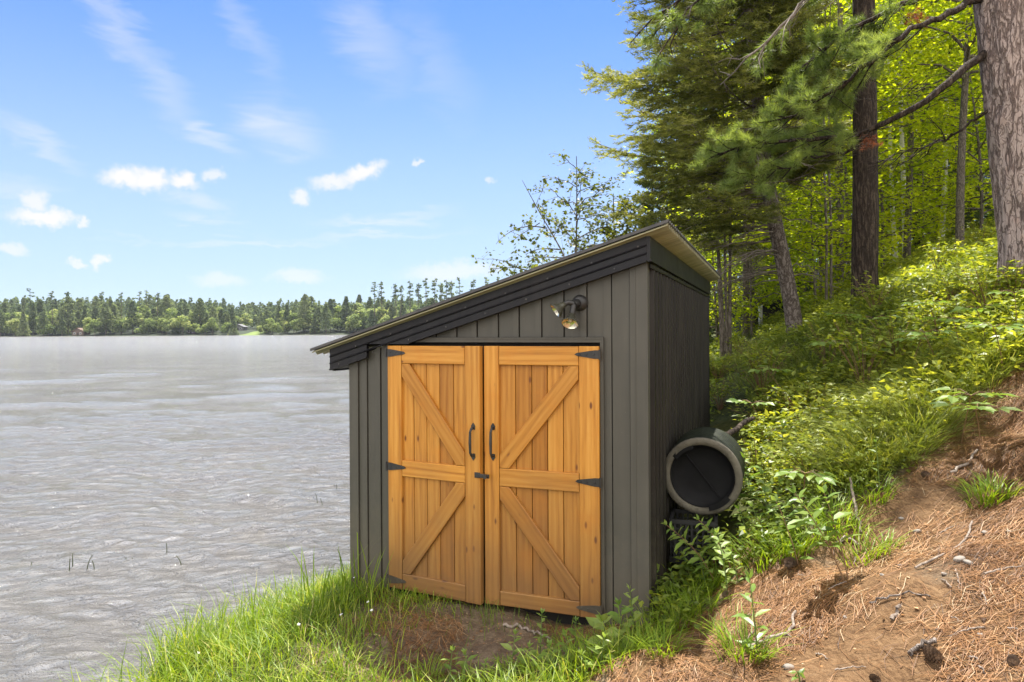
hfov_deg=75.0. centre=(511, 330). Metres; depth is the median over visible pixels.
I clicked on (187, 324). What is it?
broadleaf tree
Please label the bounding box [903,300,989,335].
shrub
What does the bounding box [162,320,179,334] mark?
broadleaf tree
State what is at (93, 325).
broadleaf tree
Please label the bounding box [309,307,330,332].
conifer tree
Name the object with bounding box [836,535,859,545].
fallen stick
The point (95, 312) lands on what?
conifer tree
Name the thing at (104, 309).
conifer tree
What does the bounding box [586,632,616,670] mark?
leafy plant
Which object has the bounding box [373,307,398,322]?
broadleaf tree
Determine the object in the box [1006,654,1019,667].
pine cone
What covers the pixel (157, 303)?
tall pine
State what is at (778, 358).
shrub
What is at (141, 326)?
broadleaf tree
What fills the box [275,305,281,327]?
conifer tree
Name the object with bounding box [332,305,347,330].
broadleaf tree
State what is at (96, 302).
conifer tree
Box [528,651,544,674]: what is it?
leafy plant
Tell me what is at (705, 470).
plastic drum
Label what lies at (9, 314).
broadleaf tree
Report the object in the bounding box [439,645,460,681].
leafy plant
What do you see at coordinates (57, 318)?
conifer tree
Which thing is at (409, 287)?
tall pine
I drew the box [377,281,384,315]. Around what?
tall pine
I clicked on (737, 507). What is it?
leafy plant
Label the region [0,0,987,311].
sky
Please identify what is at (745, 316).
bare trunk
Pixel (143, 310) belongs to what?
broadleaf tree
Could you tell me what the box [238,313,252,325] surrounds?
broadleaf tree
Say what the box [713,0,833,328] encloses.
bare trunk
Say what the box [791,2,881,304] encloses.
tree
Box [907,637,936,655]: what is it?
fallen stick
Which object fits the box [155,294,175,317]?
conifer tree
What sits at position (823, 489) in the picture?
leafy plant
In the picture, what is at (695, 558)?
leafy plant
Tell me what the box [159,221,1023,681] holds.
ground
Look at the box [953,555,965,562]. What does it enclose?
pebble
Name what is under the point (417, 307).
broadleaf tree
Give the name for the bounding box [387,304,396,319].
conifer tree
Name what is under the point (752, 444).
shrub
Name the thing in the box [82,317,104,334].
broadleaf tree
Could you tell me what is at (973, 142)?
maple sapling
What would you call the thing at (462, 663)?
leafy plant
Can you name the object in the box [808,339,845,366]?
stalked plant
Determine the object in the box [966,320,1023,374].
stalked plant
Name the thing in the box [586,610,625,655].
leafy plant
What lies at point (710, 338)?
forest conifer
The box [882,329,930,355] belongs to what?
shrub
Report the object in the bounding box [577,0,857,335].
spruce
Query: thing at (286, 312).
conifer tree
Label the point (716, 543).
leafy plant
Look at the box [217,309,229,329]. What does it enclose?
conifer tree
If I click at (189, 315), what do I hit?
broadleaf tree
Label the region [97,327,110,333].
broadleaf tree
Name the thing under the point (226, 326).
broadleaf tree
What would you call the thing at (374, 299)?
tall pine
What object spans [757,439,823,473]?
shrub
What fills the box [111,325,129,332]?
broadleaf tree
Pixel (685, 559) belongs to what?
leafy plant
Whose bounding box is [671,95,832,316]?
maple sapling
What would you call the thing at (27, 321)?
broadleaf tree
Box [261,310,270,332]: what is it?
conifer tree
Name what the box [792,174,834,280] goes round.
forest conifer
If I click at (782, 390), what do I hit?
shrub
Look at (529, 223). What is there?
leaning tree
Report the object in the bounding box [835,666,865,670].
twig
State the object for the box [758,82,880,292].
maple sapling
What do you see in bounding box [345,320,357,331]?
broadleaf tree
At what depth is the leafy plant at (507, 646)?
3.37 m
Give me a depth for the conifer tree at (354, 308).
389.65 m
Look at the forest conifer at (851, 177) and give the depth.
28.80 m
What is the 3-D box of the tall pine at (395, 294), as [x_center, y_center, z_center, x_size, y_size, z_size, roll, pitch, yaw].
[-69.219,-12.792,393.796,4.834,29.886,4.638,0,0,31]
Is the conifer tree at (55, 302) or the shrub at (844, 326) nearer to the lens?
the shrub at (844, 326)
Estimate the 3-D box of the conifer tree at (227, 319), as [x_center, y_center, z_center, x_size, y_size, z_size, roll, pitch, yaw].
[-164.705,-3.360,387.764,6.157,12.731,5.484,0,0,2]
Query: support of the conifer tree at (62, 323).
on the shore hill
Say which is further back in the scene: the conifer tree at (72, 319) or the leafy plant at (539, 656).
the conifer tree at (72, 319)
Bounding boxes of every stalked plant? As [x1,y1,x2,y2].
[726,398,775,433]
[748,365,792,398]
[773,468,839,508]
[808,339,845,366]
[823,312,860,343]
[849,315,899,334]
[893,335,949,373]
[894,329,955,354]
[900,300,947,331]
[921,316,980,339]
[929,400,1021,459]
[932,386,1017,443]
[950,303,1006,338]
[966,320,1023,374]
[984,288,1023,325]
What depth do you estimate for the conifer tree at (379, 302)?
428.16 m
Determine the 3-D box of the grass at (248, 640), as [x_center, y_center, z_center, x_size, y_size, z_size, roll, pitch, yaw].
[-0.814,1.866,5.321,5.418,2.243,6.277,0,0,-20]
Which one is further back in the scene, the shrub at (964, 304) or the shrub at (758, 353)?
the shrub at (758, 353)
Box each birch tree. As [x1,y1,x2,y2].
[814,0,963,261]
[821,0,958,254]
[898,1,961,241]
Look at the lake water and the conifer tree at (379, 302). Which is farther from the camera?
the conifer tree at (379, 302)
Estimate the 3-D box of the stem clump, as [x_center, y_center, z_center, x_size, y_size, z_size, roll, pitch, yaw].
[3.683,-2.128,12.273,2.971,5.764,3.346,0,0,0]
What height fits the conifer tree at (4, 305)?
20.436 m
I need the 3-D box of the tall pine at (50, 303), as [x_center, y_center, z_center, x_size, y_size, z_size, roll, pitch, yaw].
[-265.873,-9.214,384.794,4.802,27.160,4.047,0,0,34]
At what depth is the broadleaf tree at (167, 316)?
386.80 m
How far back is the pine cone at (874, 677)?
2.49 m
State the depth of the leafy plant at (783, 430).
5.17 m
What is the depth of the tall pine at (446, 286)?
389.96 m
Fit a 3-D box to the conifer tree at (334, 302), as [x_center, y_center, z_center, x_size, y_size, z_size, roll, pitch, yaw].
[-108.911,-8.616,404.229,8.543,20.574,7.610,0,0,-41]
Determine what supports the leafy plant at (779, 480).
on the ground at (485, 645)
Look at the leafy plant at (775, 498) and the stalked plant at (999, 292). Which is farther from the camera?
the stalked plant at (999, 292)
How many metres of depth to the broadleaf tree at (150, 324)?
379.59 m
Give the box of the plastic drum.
[666,427,744,514]
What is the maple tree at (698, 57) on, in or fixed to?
on the ground at (485, 645)
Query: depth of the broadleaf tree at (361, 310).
389.47 m
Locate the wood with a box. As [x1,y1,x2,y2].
[0,295,442,329]
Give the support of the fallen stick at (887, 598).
on the ground at (485, 645)
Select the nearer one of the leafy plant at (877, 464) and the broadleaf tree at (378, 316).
the leafy plant at (877, 464)
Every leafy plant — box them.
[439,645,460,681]
[455,647,477,681]
[474,657,489,680]
[500,628,524,671]
[516,641,537,674]
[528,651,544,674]
[533,608,548,660]
[539,638,561,675]
[555,628,577,668]
[567,615,583,652]
[577,649,590,678]
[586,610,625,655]
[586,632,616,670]
[607,597,633,645]
[622,583,644,636]
[661,519,713,578]
[664,568,683,599]
[677,550,697,584]
[693,514,731,567]
[696,553,711,587]
[708,528,727,570]
[711,528,732,589]
[725,547,745,583]
[731,504,752,536]
[731,567,770,652]
[738,451,764,508]
[742,501,763,531]
[744,466,758,495]
[754,467,777,517]
[754,514,770,553]
[765,494,813,564]
[767,477,788,511]
[771,422,790,452]
[775,502,789,528]
[786,483,844,581]
[789,668,804,681]
[814,483,860,577]
[868,439,879,491]
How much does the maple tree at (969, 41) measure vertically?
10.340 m
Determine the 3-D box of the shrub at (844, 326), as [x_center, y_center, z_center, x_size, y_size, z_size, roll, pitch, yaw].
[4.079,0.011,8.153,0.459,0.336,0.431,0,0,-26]
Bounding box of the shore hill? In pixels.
[0,322,356,336]
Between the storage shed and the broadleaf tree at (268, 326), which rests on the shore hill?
the broadleaf tree at (268, 326)
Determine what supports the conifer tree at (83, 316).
on the shore hill
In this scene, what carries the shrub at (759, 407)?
on the ground at (485, 645)
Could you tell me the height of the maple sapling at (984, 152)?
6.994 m
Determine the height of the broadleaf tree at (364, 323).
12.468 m
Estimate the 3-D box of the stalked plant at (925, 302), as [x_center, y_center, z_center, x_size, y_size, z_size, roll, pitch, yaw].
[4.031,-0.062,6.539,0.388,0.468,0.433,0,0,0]
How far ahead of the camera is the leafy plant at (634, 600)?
3.61 m
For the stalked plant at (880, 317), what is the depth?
6.55 m
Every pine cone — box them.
[784,557,796,567]
[869,673,880,681]
[920,471,928,476]
[922,644,943,663]
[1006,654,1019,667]
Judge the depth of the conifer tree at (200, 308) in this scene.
388.56 m
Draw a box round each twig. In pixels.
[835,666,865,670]
[950,626,983,635]
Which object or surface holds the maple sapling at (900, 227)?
on the ground at (485, 645)
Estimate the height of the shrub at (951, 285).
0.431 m
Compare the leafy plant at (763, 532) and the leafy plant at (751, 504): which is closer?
the leafy plant at (763, 532)
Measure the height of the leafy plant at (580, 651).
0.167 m
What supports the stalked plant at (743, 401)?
on the ground at (485, 645)
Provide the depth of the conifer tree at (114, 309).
387.10 m
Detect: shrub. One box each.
[709,352,741,380]
[710,376,744,409]
[722,392,791,421]
[725,335,762,354]
[727,336,797,395]
[732,413,804,442]
[738,338,772,368]
[738,428,791,485]
[756,347,797,372]
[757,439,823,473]
[760,385,842,417]
[777,402,838,434]
[790,378,844,408]
[802,320,856,363]
[813,388,883,418]
[820,315,914,386]
[828,317,860,334]
[851,271,901,310]
[861,310,932,357]
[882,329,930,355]
[894,261,918,274]
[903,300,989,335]
[908,275,974,303]
[919,237,971,272]
[928,295,975,325]
[951,255,1023,307]
[962,221,995,241]
[981,260,1023,296]
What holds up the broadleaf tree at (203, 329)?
on the shore hill
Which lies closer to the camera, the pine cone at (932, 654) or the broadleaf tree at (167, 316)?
the pine cone at (932, 654)
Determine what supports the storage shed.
on the ground at (485, 645)
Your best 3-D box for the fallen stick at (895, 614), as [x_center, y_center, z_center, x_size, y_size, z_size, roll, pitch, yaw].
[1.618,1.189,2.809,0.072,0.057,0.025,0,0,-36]
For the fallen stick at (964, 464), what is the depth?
3.87 m
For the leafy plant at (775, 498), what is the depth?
3.63 m
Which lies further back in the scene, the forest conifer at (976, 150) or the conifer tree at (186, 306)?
the conifer tree at (186, 306)
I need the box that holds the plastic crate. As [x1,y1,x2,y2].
[669,508,717,564]
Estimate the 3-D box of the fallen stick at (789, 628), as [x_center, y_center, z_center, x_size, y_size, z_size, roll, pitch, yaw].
[1.206,1.363,3.004,0.306,0.117,0.094,0,0,-26]
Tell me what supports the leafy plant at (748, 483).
on the ground at (485, 645)
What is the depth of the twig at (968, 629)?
2.55 m
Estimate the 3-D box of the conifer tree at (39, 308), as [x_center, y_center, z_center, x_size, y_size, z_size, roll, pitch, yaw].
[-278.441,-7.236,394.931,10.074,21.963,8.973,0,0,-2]
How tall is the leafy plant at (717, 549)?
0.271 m
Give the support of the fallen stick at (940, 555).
on the ground at (485, 645)
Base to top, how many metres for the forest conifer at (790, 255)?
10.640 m
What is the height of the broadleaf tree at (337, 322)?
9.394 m
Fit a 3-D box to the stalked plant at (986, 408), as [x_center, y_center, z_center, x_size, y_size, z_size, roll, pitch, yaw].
[2.637,0.597,3.790,0.384,0.375,0.396,0,0,-11]
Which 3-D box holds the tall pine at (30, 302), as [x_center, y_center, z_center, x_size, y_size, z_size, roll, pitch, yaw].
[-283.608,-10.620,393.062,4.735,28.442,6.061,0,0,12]
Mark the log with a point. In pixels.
(737, 428)
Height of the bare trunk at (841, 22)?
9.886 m
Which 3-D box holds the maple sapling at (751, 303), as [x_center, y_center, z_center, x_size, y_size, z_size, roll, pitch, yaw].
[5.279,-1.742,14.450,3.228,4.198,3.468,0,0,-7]
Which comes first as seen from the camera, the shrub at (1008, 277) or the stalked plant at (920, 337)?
the stalked plant at (920, 337)
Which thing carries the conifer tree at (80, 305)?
on the shore hill
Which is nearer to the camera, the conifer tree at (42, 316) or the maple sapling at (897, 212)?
the maple sapling at (897, 212)
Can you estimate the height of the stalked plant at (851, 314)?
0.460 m
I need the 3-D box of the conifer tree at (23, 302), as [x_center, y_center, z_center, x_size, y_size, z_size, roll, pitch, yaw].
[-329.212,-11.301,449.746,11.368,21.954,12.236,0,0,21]
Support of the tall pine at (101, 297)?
on the shore hill
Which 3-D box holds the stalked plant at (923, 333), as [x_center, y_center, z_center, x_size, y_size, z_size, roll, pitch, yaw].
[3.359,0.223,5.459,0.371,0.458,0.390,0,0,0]
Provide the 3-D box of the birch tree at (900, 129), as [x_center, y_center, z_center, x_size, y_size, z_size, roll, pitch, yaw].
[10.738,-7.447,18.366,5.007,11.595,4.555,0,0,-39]
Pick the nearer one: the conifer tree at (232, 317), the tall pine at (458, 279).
the tall pine at (458, 279)
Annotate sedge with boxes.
[709,227,1023,494]
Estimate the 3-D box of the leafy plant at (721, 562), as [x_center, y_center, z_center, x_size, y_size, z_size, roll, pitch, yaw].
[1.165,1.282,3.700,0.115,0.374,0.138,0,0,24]
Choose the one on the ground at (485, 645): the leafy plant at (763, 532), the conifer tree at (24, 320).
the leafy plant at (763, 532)
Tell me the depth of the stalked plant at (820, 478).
4.01 m
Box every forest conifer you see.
[632,133,672,226]
[662,136,724,341]
[694,78,764,337]
[734,73,824,302]
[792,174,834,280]
[816,12,895,267]
[882,3,972,246]
[896,50,993,232]
[925,28,993,220]
[954,87,992,213]
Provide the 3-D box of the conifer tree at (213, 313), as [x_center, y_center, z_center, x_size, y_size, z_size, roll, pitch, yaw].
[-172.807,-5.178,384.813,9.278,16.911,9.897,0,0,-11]
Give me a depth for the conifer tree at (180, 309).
393.87 m
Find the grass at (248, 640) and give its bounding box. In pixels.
[41,468,1023,681]
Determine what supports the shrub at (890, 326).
on the ground at (485, 645)
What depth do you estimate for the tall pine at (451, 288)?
394.92 m
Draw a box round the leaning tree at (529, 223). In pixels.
[471,176,571,277]
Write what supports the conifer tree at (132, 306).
on the shore hill
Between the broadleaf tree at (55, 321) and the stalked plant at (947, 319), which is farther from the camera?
the broadleaf tree at (55, 321)
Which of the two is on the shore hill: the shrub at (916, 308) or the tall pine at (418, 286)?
the tall pine at (418, 286)
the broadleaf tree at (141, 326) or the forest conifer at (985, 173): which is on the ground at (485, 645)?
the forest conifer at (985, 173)
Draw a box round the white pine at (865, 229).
[850,0,878,306]
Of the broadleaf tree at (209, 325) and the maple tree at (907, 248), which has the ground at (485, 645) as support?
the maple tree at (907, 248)
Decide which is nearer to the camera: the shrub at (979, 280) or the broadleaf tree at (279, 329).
the shrub at (979, 280)
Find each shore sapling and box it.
[523,149,624,267]
[569,189,675,250]
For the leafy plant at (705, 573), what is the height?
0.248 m
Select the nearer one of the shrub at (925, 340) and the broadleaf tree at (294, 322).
the shrub at (925, 340)
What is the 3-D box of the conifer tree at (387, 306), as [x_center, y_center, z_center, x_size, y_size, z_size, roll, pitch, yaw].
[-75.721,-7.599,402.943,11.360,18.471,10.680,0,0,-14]
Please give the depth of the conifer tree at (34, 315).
385.54 m
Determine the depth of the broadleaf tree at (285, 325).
383.18 m
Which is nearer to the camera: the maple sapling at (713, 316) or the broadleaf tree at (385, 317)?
the maple sapling at (713, 316)
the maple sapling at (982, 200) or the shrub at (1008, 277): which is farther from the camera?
the maple sapling at (982, 200)
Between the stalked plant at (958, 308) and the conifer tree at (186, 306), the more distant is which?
the conifer tree at (186, 306)
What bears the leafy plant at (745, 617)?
on the ground at (485, 645)
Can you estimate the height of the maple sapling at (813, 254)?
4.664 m
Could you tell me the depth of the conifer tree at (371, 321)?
378.15 m
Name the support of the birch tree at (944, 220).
on the ground at (485, 645)
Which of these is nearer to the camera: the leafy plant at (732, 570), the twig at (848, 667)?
the twig at (848, 667)
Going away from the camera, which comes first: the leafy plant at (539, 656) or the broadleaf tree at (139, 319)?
the leafy plant at (539, 656)
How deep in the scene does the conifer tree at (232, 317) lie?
411.28 m
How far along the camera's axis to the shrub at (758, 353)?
8.98 m
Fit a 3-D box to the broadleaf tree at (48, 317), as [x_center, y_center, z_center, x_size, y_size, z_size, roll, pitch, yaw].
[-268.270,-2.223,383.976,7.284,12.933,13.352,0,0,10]
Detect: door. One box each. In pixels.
[385,346,488,604]
[484,346,601,617]
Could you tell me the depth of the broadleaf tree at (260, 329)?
382.68 m
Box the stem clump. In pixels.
[644,47,761,356]
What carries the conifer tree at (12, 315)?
on the shore hill
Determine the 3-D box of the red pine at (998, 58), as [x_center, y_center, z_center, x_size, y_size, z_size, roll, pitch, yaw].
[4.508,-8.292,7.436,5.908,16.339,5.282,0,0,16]
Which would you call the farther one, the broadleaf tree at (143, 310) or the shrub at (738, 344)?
the broadleaf tree at (143, 310)
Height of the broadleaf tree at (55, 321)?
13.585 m
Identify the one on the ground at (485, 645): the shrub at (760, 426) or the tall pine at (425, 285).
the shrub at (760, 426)
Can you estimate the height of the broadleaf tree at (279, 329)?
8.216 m
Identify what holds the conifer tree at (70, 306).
on the shore hill
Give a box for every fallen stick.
[503,622,551,639]
[752,610,796,645]
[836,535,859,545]
[849,477,861,533]
[869,590,930,603]
[890,604,901,619]
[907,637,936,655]
[914,521,973,568]
[950,449,977,472]
[984,566,1021,574]
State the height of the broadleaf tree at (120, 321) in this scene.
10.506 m
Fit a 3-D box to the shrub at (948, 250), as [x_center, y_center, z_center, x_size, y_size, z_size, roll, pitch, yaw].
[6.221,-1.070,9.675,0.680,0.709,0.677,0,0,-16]
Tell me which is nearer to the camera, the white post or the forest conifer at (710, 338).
the white post
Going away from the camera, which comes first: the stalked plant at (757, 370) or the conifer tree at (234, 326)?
the stalked plant at (757, 370)
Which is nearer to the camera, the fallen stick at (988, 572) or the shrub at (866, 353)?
the fallen stick at (988, 572)
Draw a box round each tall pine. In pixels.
[25,288,35,333]
[47,291,54,334]
[96,292,104,333]
[118,292,126,333]
[134,291,143,313]
[141,290,150,316]
[154,293,161,332]
[370,282,379,322]
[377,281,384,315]
[390,283,398,313]
[396,285,405,315]
[406,281,413,300]
[415,283,421,299]
[422,278,431,305]
[429,278,438,303]
[438,283,445,299]
[444,280,451,298]
[448,280,454,296]
[454,277,463,295]
[469,280,475,290]
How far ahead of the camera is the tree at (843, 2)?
13.38 m
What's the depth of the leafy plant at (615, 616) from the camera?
3.46 m
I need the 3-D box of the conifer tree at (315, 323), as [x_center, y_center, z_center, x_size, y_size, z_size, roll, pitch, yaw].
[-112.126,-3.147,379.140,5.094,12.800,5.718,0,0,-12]
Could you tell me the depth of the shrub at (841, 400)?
5.28 m
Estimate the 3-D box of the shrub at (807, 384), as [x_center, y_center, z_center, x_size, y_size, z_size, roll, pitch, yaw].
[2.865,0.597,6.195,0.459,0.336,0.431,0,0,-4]
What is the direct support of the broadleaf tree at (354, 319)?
on the shore hill
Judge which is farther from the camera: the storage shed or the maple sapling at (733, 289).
the maple sapling at (733, 289)
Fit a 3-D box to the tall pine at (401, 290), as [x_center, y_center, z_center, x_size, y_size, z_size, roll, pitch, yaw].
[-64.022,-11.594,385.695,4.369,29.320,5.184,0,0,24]
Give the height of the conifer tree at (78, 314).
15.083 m
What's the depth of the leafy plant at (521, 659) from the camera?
3.29 m
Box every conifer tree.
[0,309,8,335]
[1,302,14,332]
[1,308,11,334]
[6,313,15,335]
[15,311,31,336]
[16,304,21,311]
[20,297,26,311]
[28,303,40,334]
[34,312,52,331]
[36,299,46,328]
[52,299,58,311]
[53,306,72,334]
[55,296,80,334]
[56,315,67,333]
[68,300,76,330]
[69,310,81,332]
[76,298,87,312]
[79,308,90,332]
[90,296,100,313]
[91,306,98,329]
[95,302,116,334]
[96,299,120,332]
[106,305,117,333]
[120,301,138,333]
[140,311,156,333]
[144,294,154,308]
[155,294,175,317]
[155,305,164,331]
[171,311,190,333]
[173,307,186,330]
[182,304,190,317]
[190,298,208,326]
[204,313,207,323]
[208,306,219,328]
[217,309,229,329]
[224,313,231,328]
[228,320,239,334]
[229,307,236,324]
[256,313,263,329]
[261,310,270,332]
[267,314,274,333]
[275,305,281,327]
[281,304,291,332]
[297,293,312,332]
[307,296,317,311]
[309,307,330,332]
[310,313,318,331]
[317,304,334,328]
[324,299,335,331]
[332,299,336,329]
[335,296,351,329]
[346,304,362,330]
[356,294,364,314]
[365,297,372,309]
[365,310,376,328]
[375,300,383,306]
[384,302,389,314]
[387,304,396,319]
[398,304,403,315]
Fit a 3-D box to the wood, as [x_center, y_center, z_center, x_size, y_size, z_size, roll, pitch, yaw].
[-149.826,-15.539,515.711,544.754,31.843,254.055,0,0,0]
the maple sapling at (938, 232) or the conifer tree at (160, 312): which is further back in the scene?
the conifer tree at (160, 312)
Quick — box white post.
[758,305,762,323]
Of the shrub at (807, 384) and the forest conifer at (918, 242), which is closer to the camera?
the shrub at (807, 384)
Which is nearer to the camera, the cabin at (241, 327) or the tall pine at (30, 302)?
the tall pine at (30, 302)
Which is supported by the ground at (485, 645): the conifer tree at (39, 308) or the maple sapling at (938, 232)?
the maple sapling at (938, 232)
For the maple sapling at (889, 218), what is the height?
6.358 m
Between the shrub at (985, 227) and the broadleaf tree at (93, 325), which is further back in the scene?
the broadleaf tree at (93, 325)
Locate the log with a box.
[726,416,754,435]
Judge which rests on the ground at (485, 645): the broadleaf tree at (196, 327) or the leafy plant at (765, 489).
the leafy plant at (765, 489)
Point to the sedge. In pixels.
(930, 425)
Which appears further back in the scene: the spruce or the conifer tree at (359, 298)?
the conifer tree at (359, 298)
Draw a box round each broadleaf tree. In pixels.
[1,313,27,334]
[6,318,19,336]
[20,314,34,332]
[35,315,56,334]
[36,324,55,333]
[49,309,66,316]
[49,314,59,334]
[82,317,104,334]
[83,319,102,335]
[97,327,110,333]
[105,318,125,330]
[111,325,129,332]
[122,312,143,333]
[133,324,146,332]
[137,305,154,323]
[144,318,156,333]
[156,318,176,333]
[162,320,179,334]
[163,307,177,320]
[169,315,193,334]
[184,310,205,323]
[185,323,202,333]
[195,324,211,332]
[204,317,217,330]
[220,322,231,334]
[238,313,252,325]
[257,325,262,333]
[264,318,276,330]
[271,323,282,332]
[276,310,289,324]
[282,321,292,333]
[286,313,313,326]
[289,319,307,330]
[294,317,309,329]
[330,318,343,328]
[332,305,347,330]
[336,307,367,329]
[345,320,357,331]
[346,314,362,328]
[359,314,368,328]
[366,308,378,322]
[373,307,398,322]
[380,315,398,321]
[396,304,420,310]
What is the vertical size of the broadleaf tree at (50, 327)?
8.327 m
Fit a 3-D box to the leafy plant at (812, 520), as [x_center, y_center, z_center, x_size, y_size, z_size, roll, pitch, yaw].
[1.485,1.002,3.261,0.259,0.500,0.186,0,0,38]
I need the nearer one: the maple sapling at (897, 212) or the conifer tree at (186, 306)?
the maple sapling at (897, 212)
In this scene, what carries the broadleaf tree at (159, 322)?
on the shore hill
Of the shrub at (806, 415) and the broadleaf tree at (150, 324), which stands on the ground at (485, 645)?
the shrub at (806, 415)
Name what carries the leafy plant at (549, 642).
on the ground at (485, 645)
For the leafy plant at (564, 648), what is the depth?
3.27 m
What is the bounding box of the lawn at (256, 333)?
[243,331,265,334]
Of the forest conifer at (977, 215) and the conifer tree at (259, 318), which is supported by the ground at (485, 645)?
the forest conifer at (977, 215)
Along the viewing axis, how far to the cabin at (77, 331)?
381.00 m
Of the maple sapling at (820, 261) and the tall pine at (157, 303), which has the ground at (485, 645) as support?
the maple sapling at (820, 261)
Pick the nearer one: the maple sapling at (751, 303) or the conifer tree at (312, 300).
the maple sapling at (751, 303)
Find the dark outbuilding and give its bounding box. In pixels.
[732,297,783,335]
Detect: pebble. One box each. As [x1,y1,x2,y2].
[782,663,794,669]
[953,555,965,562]
[963,559,972,565]
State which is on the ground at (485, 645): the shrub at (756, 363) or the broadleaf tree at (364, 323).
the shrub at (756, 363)
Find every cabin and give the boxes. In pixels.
[71,328,89,335]
[233,324,247,330]
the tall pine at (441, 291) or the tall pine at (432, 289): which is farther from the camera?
the tall pine at (432, 289)
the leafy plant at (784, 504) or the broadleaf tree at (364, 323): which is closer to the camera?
the leafy plant at (784, 504)
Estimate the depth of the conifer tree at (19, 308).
410.20 m
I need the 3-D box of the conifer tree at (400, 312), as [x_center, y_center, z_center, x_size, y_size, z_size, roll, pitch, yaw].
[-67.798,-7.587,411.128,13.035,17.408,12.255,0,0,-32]
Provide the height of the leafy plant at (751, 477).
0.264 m
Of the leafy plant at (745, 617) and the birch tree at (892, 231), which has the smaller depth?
the leafy plant at (745, 617)
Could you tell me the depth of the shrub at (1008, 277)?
6.36 m
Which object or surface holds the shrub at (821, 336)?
on the ground at (485, 645)
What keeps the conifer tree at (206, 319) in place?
on the shore hill
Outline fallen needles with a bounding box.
[341,367,1023,681]
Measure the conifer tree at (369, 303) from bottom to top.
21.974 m
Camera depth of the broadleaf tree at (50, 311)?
395.16 m
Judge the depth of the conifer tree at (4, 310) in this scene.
386.91 m
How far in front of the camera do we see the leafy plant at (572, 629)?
3.54 m
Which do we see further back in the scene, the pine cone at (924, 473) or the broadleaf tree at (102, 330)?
the broadleaf tree at (102, 330)
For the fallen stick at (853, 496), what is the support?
on the ground at (485, 645)
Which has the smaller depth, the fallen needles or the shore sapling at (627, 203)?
the fallen needles
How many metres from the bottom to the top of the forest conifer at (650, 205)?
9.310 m
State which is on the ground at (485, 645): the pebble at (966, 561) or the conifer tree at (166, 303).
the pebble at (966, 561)
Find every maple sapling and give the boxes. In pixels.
[643,180,808,346]
[651,144,790,340]
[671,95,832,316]
[695,178,845,335]
[716,76,852,295]
[724,74,894,296]
[737,26,911,295]
[746,101,902,304]
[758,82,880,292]
[765,44,935,285]
[779,13,954,281]
[806,20,962,271]
[808,61,952,241]
[833,33,986,254]
[850,80,992,250]
[878,56,992,213]
[889,1,993,233]
[893,21,993,227]
[929,29,990,205]
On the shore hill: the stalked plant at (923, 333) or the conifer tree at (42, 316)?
the conifer tree at (42, 316)
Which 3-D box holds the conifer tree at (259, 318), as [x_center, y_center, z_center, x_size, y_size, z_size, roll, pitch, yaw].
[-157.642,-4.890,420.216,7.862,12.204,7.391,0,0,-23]
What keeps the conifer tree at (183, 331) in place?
on the shore hill
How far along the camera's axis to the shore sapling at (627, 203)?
12.56 m
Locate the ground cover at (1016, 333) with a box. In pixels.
[621,216,1023,644]
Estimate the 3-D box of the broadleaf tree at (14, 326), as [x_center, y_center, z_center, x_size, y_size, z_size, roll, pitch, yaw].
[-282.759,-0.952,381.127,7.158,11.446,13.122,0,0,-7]
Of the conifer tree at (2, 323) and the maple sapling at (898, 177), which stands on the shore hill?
the conifer tree at (2, 323)
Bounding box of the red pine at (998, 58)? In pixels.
[629,0,1023,289]
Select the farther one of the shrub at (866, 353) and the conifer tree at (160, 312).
the conifer tree at (160, 312)
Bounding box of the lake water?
[0,335,349,681]
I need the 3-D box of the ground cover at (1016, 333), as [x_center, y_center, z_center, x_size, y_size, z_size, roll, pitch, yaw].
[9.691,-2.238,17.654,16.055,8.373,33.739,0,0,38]
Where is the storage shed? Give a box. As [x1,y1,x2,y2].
[310,219,720,626]
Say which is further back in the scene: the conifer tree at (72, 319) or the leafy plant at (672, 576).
the conifer tree at (72, 319)
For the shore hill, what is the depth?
385.18 m
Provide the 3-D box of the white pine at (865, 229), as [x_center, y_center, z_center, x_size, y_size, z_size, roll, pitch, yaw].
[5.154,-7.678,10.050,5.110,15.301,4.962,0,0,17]
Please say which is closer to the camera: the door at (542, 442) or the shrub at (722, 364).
the door at (542, 442)
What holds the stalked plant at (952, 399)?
on the ground at (485, 645)
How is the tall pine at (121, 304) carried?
on the shore hill
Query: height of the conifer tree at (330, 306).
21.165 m
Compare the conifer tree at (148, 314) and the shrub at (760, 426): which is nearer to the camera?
the shrub at (760, 426)
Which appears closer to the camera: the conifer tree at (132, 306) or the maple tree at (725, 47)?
the maple tree at (725, 47)
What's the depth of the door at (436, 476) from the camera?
4.33 m
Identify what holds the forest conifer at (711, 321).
on the ground at (485, 645)
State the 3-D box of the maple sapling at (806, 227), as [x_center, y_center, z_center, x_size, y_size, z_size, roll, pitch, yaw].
[6.609,-3.233,16.054,3.687,6.358,4.115,0,0,-22]
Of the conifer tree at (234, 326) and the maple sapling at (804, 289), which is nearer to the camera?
the maple sapling at (804, 289)
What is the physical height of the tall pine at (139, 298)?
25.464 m
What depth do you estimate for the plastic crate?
4.32 m
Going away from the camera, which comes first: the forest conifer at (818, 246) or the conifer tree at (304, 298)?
the forest conifer at (818, 246)
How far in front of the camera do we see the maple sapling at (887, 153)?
15.12 m
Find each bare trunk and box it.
[703,18,748,337]
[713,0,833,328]
[820,0,900,288]
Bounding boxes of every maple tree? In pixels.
[617,12,771,343]
[644,11,831,290]
[813,0,981,258]
[847,0,981,246]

